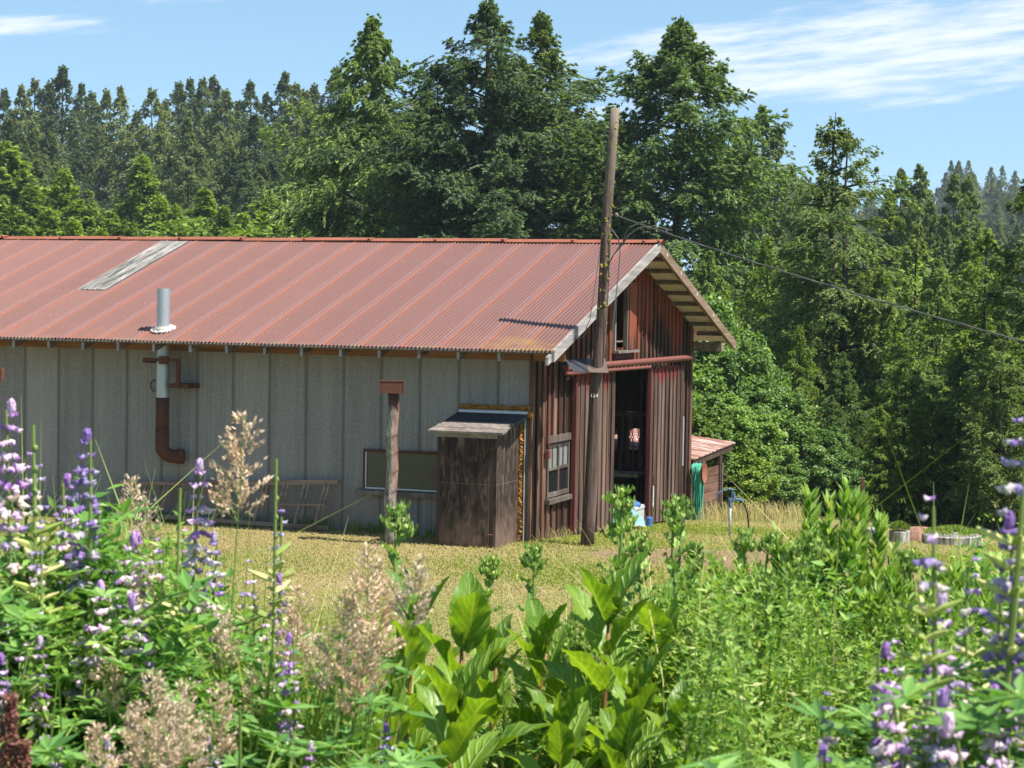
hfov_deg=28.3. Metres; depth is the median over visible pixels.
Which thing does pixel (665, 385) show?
sliding door
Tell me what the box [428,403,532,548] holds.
garden closet
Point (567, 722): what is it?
broad leaved plant
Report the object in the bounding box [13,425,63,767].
bare stalk
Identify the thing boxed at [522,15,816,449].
fir tree
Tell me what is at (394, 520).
thistle
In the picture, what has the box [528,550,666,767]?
broad leaved plant
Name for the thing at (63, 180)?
young fir
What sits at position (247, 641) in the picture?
seeding lupine
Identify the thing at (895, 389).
edge fir
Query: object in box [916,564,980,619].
leafy weed
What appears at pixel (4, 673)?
lupine
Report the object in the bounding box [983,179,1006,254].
slope fir
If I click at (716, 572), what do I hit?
leafy weed
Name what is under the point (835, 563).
thistle
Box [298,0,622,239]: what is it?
fir tree
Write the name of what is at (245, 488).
flowering grass
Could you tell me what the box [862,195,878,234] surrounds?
slope fir
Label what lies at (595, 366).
utility pole
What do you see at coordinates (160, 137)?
slope fir
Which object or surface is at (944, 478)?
edge fir
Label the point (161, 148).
slope fir
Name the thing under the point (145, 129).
slope fir
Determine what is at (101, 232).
young fir
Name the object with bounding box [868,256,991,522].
edge fir
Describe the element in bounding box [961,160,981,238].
slope fir
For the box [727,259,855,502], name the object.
edge fir
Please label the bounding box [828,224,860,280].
slope fir
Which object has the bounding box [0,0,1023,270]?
sky
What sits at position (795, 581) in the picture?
thistle
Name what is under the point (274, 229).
young fir
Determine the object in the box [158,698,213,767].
flowering grass
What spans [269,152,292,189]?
slope fir
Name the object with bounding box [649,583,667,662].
thistle
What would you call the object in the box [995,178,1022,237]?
slope fir
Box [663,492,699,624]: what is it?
thistle
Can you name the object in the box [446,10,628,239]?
fir tree
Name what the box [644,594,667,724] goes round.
thistle
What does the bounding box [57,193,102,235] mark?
young fir
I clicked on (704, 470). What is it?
hose reel
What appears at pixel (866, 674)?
leafy weed
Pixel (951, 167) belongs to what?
slope fir
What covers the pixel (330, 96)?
slope fir
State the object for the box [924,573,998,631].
leafy weed
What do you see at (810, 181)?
slope fir
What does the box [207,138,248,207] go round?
slope fir
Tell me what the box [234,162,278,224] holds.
slope fir
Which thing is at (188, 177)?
slope fir
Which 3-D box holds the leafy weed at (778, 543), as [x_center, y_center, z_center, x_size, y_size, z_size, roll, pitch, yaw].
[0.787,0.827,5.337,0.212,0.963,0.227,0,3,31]
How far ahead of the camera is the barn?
31.24 m
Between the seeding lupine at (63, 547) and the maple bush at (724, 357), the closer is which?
the seeding lupine at (63, 547)
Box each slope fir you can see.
[0,83,54,164]
[0,88,14,130]
[0,117,33,176]
[0,130,53,191]
[3,76,59,161]
[19,157,58,208]
[22,130,50,197]
[28,80,89,169]
[32,64,110,210]
[36,131,81,189]
[37,154,65,200]
[58,82,109,202]
[64,90,115,193]
[66,157,104,213]
[70,88,130,214]
[78,188,103,212]
[84,85,142,211]
[97,137,165,210]
[103,87,184,214]
[107,112,149,206]
[109,121,191,216]
[111,174,146,232]
[122,98,178,188]
[145,143,166,190]
[153,80,205,147]
[153,115,226,226]
[157,150,194,218]
[166,77,235,197]
[171,77,197,151]
[178,157,224,214]
[180,74,234,164]
[186,88,259,196]
[186,122,239,199]
[191,144,251,220]
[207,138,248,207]
[210,166,286,236]
[215,112,308,212]
[225,100,257,151]
[230,78,274,166]
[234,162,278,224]
[246,91,281,158]
[251,143,274,180]
[251,158,296,218]
[256,70,298,146]
[256,82,326,172]
[269,88,326,155]
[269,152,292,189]
[273,148,288,178]
[277,147,295,185]
[282,182,311,232]
[283,112,318,182]
[289,153,316,207]
[294,82,329,141]
[312,176,364,233]
[318,65,359,153]
[418,85,459,168]
[587,145,650,238]
[629,179,669,253]
[693,116,780,268]
[711,104,824,274]
[718,123,828,285]
[784,176,827,265]
[804,177,812,206]
[819,231,838,269]
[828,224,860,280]
[837,228,862,282]
[847,194,871,267]
[847,206,867,240]
[860,199,874,229]
[861,207,878,267]
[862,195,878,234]
[868,189,882,236]
[932,160,954,200]
[932,187,942,216]
[935,172,952,215]
[937,177,948,214]
[938,171,973,216]
[939,160,974,233]
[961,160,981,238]
[968,174,991,265]
[969,173,984,236]
[976,166,1005,282]
[980,201,1010,320]
[980,222,1021,311]
[981,179,1000,236]
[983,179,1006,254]
[983,227,1010,329]
[994,223,1023,350]
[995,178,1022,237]
[996,165,1013,218]
[998,207,1019,248]
[999,215,1022,245]
[1002,209,1023,237]
[1004,240,1023,355]
[1006,170,1020,207]
[1015,220,1023,251]
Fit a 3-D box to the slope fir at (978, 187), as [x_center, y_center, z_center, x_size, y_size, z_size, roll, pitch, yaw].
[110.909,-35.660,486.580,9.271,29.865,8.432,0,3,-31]
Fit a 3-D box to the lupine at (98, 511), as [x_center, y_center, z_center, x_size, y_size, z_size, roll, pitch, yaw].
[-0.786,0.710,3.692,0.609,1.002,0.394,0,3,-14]
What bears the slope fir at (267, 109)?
on the ground at (602, 555)
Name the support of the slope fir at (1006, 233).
on the ground at (602, 555)
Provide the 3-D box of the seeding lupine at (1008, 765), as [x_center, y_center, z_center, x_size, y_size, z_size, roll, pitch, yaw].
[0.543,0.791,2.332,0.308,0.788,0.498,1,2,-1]
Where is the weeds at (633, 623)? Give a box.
[322,514,1023,757]
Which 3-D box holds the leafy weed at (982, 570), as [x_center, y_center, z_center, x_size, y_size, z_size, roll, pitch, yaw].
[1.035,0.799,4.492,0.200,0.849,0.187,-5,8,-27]
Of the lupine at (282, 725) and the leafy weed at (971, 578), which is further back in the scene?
the leafy weed at (971, 578)
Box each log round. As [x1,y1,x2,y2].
[861,527,877,539]
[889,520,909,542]
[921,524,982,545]
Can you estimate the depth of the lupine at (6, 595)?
3.33 m
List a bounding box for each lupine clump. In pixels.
[0,663,147,767]
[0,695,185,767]
[22,686,111,762]
[34,680,263,767]
[194,603,371,740]
[211,682,448,767]
[790,756,873,767]
[884,747,983,762]
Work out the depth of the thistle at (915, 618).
4.49 m
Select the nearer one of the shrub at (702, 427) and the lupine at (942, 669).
the lupine at (942, 669)
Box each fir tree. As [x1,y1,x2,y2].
[253,13,457,237]
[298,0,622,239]
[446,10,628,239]
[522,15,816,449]
[723,112,976,480]
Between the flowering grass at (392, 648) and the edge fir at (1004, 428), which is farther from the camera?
the edge fir at (1004, 428)
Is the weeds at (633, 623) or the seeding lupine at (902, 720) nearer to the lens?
the seeding lupine at (902, 720)
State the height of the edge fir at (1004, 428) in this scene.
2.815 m
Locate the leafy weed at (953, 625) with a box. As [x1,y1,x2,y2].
[904,607,986,680]
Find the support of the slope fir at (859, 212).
on the ground at (602, 555)
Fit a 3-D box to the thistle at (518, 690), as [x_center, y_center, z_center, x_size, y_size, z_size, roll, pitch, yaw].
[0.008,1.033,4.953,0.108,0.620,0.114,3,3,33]
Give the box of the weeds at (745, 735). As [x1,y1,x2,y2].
[650,539,1023,767]
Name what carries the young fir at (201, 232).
on the ground at (602, 555)
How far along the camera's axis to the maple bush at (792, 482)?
42.31 m
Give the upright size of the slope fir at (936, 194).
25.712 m
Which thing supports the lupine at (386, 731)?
on the ground at (602, 555)
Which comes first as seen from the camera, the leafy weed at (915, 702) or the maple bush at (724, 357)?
the leafy weed at (915, 702)
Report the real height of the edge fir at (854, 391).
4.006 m
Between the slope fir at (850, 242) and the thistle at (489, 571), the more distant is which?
the slope fir at (850, 242)
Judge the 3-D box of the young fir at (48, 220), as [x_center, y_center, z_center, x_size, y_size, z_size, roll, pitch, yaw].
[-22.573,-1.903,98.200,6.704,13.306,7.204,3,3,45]
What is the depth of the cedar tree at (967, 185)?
115.40 m
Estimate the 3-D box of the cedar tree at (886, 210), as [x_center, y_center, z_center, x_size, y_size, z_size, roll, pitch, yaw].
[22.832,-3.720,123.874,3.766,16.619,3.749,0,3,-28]
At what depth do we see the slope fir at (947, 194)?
444.26 m
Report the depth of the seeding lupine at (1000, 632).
2.63 m
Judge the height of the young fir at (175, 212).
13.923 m
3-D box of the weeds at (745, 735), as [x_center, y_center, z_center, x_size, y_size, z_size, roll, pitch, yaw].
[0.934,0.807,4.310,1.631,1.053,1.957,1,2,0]
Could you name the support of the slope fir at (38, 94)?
on the ground at (602, 555)
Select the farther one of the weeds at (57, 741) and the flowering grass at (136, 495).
the flowering grass at (136, 495)
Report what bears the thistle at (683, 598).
on the ground at (602, 555)
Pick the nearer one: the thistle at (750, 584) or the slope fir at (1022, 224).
the thistle at (750, 584)
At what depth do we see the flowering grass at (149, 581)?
3.98 m
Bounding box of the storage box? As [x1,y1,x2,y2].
[614,501,644,525]
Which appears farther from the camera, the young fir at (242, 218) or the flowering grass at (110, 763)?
the young fir at (242, 218)
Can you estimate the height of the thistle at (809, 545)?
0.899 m
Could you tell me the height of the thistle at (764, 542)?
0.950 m
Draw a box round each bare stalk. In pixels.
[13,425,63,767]
[161,488,202,708]
[247,459,290,688]
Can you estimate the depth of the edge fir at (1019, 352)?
46.05 m
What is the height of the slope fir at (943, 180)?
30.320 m
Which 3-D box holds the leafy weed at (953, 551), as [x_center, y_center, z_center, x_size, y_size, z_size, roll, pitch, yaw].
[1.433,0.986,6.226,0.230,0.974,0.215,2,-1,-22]
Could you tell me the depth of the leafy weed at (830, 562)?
5.20 m
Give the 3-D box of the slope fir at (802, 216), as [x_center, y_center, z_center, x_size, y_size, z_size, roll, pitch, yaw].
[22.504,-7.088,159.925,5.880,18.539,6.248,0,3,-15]
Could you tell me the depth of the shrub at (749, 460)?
41.33 m
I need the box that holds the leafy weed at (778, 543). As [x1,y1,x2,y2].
[768,518,844,659]
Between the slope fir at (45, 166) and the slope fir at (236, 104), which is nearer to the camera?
the slope fir at (45, 166)
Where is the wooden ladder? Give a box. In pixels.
[111,480,338,529]
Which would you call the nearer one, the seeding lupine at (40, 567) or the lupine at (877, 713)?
the lupine at (877, 713)
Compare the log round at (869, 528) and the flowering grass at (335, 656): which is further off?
the log round at (869, 528)
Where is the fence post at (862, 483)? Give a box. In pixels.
[861,477,864,498]
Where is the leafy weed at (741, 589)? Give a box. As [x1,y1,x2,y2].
[701,560,778,681]
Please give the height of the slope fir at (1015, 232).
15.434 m
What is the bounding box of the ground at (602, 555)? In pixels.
[0,321,1023,728]
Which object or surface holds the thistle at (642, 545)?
on the ground at (602, 555)
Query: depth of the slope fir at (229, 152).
150.68 m
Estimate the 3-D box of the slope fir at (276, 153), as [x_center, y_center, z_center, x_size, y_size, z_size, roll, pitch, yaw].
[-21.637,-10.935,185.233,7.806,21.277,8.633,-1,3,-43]
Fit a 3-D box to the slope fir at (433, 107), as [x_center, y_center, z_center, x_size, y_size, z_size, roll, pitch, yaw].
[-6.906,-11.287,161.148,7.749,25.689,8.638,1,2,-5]
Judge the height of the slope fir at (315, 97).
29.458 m
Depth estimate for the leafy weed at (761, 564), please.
6.13 m
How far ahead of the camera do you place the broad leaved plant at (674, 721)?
4.04 m
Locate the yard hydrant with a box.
[716,488,748,535]
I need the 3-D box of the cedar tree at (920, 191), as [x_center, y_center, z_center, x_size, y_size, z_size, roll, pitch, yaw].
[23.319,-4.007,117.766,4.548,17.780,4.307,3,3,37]
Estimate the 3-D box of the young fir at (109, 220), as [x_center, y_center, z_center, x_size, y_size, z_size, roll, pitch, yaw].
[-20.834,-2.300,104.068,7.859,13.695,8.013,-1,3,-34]
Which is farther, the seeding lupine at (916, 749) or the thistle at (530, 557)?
the thistle at (530, 557)
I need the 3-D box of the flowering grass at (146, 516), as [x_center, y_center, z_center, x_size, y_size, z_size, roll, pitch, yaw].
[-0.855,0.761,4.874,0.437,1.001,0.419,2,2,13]
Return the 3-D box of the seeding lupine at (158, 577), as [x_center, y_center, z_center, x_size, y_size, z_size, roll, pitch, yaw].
[-0.603,0.745,3.768,0.462,0.935,0.381,3,4,31]
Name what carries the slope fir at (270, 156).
on the ground at (602, 555)
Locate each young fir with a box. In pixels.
[0,133,51,218]
[0,198,28,235]
[17,183,48,229]
[17,225,35,235]
[33,208,65,235]
[38,165,80,232]
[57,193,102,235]
[63,217,83,235]
[86,207,121,235]
[92,226,109,235]
[105,152,169,235]
[109,219,138,236]
[139,196,177,236]
[161,202,189,236]
[183,187,233,236]
[186,218,213,236]
[206,204,240,236]
[228,211,254,235]
[248,187,286,237]
[268,215,286,237]
[289,212,310,236]
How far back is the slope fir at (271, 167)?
140.44 m
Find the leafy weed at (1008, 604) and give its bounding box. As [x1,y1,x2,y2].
[974,570,1023,666]
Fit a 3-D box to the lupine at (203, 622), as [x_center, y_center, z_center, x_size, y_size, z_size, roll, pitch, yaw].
[-0.734,0.753,3.898,0.554,0.937,0.364,1,2,-5]
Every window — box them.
[354,449,436,497]
[544,433,571,504]
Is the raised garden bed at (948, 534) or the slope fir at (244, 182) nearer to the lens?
the raised garden bed at (948, 534)
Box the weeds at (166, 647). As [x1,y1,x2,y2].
[0,476,399,767]
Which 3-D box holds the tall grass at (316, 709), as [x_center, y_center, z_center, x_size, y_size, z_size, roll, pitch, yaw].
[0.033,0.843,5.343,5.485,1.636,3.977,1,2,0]
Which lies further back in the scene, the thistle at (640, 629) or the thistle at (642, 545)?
the thistle at (642, 545)
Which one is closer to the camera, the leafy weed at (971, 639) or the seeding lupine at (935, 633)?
the seeding lupine at (935, 633)
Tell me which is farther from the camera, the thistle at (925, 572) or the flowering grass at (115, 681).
the thistle at (925, 572)
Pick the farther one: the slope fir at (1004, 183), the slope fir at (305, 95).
the slope fir at (1004, 183)
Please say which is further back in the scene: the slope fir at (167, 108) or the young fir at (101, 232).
the slope fir at (167, 108)
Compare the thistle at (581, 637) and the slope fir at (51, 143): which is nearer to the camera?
the thistle at (581, 637)
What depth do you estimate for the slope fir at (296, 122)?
191.89 m
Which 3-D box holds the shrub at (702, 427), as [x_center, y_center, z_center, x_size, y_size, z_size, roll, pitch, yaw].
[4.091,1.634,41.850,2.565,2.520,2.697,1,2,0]
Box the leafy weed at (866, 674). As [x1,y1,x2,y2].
[853,638,921,761]
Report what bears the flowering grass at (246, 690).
on the ground at (602, 555)
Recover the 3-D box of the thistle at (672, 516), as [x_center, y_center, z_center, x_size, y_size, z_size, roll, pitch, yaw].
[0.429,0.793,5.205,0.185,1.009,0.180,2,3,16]
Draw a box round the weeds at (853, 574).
[479,530,1023,767]
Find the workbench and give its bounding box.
[614,470,644,519]
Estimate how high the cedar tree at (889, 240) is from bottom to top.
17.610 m
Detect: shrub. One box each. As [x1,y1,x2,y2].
[132,216,215,236]
[217,210,381,237]
[692,403,763,501]
[723,447,785,511]
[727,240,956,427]
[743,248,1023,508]
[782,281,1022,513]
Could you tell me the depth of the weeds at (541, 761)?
4.52 m
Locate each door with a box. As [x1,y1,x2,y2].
[439,437,493,546]
[570,367,616,532]
[645,361,683,522]
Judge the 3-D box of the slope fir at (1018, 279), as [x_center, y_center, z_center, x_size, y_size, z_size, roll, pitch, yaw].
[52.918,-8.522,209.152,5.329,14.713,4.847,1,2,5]
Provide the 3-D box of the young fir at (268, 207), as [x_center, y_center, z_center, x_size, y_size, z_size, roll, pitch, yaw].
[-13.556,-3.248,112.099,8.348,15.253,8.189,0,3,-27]
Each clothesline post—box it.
[0,368,5,381]
[379,380,407,544]
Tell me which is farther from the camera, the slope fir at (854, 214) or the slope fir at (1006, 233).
the slope fir at (854, 214)
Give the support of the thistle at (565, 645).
on the ground at (602, 555)
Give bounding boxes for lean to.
[614,429,734,518]
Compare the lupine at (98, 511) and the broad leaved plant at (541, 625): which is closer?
the lupine at (98, 511)
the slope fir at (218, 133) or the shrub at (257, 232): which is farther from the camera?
the slope fir at (218, 133)
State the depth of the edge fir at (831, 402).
44.50 m
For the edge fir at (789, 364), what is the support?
on the ground at (602, 555)
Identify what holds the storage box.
on the ground at (602, 555)
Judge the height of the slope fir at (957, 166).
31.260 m
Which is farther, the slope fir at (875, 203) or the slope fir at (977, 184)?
the slope fir at (875, 203)
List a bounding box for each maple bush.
[633,361,760,450]
[693,290,755,419]
[700,391,798,513]
[703,330,807,455]
[750,444,811,512]
[754,387,853,512]
[796,425,872,514]
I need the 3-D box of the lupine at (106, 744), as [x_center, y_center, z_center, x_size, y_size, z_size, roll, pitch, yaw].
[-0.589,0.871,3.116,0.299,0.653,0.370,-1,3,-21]
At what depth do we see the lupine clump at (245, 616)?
4.12 m
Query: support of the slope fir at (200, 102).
on the ground at (602, 555)
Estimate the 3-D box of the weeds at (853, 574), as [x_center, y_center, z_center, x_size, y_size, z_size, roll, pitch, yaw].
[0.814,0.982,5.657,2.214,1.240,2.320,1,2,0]
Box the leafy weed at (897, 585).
[888,567,980,664]
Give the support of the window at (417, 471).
in the barn
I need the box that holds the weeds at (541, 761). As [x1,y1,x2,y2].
[337,572,761,767]
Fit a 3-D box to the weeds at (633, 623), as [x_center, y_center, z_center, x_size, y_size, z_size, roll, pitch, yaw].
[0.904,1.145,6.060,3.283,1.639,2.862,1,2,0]
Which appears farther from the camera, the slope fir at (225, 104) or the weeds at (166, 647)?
the slope fir at (225, 104)
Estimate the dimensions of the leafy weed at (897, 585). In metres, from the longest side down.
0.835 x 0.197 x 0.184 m
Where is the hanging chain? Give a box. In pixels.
[615,410,646,476]
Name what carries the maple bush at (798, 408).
on the ground at (602, 555)
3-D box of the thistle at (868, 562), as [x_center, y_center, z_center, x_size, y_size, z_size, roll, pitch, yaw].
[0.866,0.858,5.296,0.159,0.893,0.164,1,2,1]
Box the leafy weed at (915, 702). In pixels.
[886,691,921,736]
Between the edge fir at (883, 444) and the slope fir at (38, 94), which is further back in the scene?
the slope fir at (38, 94)
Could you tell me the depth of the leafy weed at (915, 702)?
4.02 m
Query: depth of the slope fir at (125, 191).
134.24 m
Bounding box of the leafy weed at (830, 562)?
[817,511,901,681]
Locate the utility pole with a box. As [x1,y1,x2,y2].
[566,108,620,545]
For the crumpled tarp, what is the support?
on the ground at (602, 555)
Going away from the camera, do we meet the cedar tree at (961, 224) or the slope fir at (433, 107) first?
the cedar tree at (961, 224)
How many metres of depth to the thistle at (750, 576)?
5.18 m
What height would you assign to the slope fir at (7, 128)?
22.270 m
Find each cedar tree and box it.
[864,188,901,284]
[875,167,914,305]
[891,163,944,297]
[903,198,946,376]
[929,214,962,304]
[931,173,981,297]
[944,174,996,333]
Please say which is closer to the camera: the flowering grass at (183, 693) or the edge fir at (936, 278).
the flowering grass at (183, 693)
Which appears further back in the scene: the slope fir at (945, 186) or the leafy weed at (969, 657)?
the slope fir at (945, 186)
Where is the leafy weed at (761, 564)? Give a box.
[752,559,774,570]
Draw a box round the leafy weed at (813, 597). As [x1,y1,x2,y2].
[750,564,823,725]
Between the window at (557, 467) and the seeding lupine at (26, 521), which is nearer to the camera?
the seeding lupine at (26, 521)
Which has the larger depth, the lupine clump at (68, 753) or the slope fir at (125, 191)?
the slope fir at (125, 191)
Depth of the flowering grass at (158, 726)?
3.02 m
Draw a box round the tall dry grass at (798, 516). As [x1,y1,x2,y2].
[532,495,825,542]
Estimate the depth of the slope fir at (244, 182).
131.75 m
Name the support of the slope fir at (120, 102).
on the ground at (602, 555)
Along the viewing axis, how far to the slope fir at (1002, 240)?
234.34 m
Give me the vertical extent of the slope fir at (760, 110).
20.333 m
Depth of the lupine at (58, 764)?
3.23 m
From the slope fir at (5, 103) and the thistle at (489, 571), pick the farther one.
the slope fir at (5, 103)
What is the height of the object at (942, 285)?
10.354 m
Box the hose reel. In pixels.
[690,461,707,482]
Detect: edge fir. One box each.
[689,251,750,505]
[727,234,800,383]
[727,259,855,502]
[771,325,830,511]
[803,395,865,515]
[808,351,878,514]
[813,229,942,513]
[819,269,937,518]
[850,405,910,521]
[853,347,940,523]
[867,221,963,522]
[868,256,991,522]
[892,384,962,526]
[894,229,1023,524]
[902,351,993,524]
[919,234,1012,506]
[933,178,1023,535]
[943,320,1023,537]
[948,395,1010,530]
[972,415,1023,530]
[989,338,1023,505]
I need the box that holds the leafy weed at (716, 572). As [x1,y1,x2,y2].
[681,548,749,625]
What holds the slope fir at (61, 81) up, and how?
on the ground at (602, 555)
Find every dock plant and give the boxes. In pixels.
[0,691,20,767]
[14,737,33,767]
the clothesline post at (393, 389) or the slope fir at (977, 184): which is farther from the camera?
the slope fir at (977, 184)
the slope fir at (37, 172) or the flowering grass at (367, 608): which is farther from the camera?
the slope fir at (37, 172)
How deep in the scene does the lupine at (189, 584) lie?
3.60 m
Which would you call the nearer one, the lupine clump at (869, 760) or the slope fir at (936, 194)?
the lupine clump at (869, 760)
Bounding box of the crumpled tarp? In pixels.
[613,508,644,526]
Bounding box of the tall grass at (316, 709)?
[0,407,1023,767]
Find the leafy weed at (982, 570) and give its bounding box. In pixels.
[947,557,1023,675]
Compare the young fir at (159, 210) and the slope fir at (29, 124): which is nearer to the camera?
the young fir at (159, 210)
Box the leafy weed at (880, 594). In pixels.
[860,563,936,679]
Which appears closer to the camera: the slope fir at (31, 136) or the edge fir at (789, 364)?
the edge fir at (789, 364)
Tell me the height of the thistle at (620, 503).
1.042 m
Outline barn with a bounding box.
[0,235,735,541]
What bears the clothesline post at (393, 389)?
on the ground at (602, 555)
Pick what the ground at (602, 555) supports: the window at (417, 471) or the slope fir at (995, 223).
the slope fir at (995, 223)
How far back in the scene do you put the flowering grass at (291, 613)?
3.59 m
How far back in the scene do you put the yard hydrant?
32.43 m
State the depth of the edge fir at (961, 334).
48.80 m
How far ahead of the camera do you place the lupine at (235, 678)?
3.70 m
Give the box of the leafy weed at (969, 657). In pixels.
[917,636,990,759]
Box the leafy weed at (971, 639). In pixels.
[944,622,995,683]
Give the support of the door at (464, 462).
in the garden closet
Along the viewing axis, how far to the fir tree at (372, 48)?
73.71 m
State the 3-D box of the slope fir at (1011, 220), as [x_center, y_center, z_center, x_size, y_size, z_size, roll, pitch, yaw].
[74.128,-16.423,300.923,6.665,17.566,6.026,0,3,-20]
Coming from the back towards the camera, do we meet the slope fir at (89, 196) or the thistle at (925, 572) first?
the slope fir at (89, 196)
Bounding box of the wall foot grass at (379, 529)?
[3,499,435,536]
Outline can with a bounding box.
[646,517,652,526]
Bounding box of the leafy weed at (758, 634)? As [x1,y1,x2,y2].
[685,591,763,752]
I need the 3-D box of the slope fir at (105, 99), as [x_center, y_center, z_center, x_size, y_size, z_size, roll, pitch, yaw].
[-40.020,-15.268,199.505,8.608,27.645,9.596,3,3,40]
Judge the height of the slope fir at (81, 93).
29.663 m
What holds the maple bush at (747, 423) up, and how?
on the ground at (602, 555)
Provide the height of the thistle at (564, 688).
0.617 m
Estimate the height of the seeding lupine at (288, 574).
0.986 m
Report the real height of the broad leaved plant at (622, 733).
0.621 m
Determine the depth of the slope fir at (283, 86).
212.54 m
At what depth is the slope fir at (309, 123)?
159.85 m
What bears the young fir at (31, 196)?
on the ground at (602, 555)
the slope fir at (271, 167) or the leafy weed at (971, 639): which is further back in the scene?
the slope fir at (271, 167)
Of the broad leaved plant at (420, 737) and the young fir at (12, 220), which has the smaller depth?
the broad leaved plant at (420, 737)
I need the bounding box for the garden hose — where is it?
[691,463,703,519]
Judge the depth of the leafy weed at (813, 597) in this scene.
4.97 m
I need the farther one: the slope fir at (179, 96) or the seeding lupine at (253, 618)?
the slope fir at (179, 96)
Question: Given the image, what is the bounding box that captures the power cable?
[606,216,1023,341]
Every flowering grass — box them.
[81,721,132,767]
[94,656,131,753]
[115,474,145,569]
[118,667,179,767]
[121,581,150,628]
[121,701,156,766]
[128,495,163,620]
[133,552,165,608]
[141,699,186,767]
[145,677,199,764]
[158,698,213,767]
[189,681,238,767]
[208,410,273,763]
[208,609,242,710]
[232,541,390,766]
[238,657,274,767]
[273,585,321,767]
[283,620,315,723]
[290,553,435,767]
[306,593,362,763]
[330,615,451,767]
[332,619,394,766]
[346,575,407,736]
[348,635,383,746]
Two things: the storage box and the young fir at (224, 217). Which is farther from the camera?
the young fir at (224, 217)
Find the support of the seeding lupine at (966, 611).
on the ground at (602, 555)
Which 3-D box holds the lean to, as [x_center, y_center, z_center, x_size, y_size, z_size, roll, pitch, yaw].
[3.016,1.972,39.650,1.960,2.052,3.280,2,3,20]
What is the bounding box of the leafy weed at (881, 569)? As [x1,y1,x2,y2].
[863,557,913,617]
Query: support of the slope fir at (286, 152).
on the ground at (602, 555)
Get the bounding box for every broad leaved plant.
[369,568,498,765]
[373,642,432,766]
[379,570,550,767]
[402,648,499,767]
[470,614,527,767]
[478,593,601,766]
[497,681,601,767]
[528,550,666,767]
[579,706,668,767]
[585,641,674,767]
[622,586,715,757]
[644,679,709,767]
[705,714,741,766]
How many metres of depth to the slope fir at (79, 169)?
161.33 m
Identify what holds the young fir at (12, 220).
on the ground at (602, 555)
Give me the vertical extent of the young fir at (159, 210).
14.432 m
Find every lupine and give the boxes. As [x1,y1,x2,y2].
[0,398,172,752]
[0,428,221,762]
[0,452,97,719]
[0,473,252,733]
[0,499,247,738]
[0,505,126,744]
[0,525,124,764]
[0,570,246,759]
[0,584,39,632]
[0,612,118,755]
[0,636,169,767]
[0,652,13,767]
[8,464,220,751]
[48,747,63,767]
[54,458,235,727]
[101,738,113,767]
[120,529,319,702]
[123,531,305,700]
[127,532,250,705]
[136,509,427,749]
[142,538,292,751]
[162,632,321,767]
[193,573,369,763]
[200,559,339,767]
[302,741,315,767]
[377,721,394,763]
[676,495,1023,767]
[706,592,1023,767]
[762,626,1023,767]
[802,691,838,767]
[816,744,829,767]
[835,555,1023,767]
[847,558,1023,767]
[866,641,921,767]
[870,417,1023,767]
[870,639,914,760]
[896,736,912,767]
[910,664,947,767]
[918,511,1023,767]
[921,721,940,766]
[950,632,974,767]
[976,684,1013,767]
[991,610,1023,767]
[994,732,1012,767]
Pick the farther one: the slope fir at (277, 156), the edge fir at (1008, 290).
the slope fir at (277, 156)
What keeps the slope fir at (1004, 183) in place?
on the ground at (602, 555)
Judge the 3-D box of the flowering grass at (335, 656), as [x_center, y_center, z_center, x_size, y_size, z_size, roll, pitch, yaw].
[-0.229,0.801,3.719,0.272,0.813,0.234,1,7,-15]
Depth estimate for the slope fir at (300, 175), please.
150.35 m
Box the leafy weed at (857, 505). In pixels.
[798,475,891,689]
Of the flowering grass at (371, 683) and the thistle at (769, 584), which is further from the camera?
the thistle at (769, 584)
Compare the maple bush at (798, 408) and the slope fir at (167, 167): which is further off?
the slope fir at (167, 167)
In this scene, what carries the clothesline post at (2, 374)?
on the ground at (602, 555)
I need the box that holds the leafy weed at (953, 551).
[949,547,1008,594]
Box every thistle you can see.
[369,500,424,746]
[476,552,503,727]
[512,684,526,767]
[514,542,553,736]
[532,626,568,742]
[556,620,574,661]
[562,685,571,692]
[564,610,584,631]
[567,630,590,758]
[591,484,636,652]
[600,508,644,631]
[626,530,655,631]
[630,611,649,663]
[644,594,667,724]
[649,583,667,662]
[652,498,702,680]
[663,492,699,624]
[670,591,688,651]
[677,618,693,685]
[682,541,709,612]
[688,586,705,620]
[727,526,757,613]
[740,571,775,700]
[742,572,753,628]
[747,566,790,753]
[749,531,777,610]
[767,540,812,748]
[770,529,825,733]
[776,573,802,660]
[799,535,846,678]
[822,546,842,623]
[841,546,870,610]
[890,612,920,666]
[892,549,915,644]
[895,546,922,605]
[915,567,944,642]
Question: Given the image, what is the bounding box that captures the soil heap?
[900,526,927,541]
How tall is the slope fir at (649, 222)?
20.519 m
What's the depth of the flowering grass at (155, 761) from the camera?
3.12 m
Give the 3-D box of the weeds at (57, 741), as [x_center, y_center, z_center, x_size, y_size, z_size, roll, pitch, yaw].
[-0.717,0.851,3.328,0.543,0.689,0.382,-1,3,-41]
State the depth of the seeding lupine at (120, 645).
3.60 m
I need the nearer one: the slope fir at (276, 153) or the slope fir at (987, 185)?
the slope fir at (276, 153)

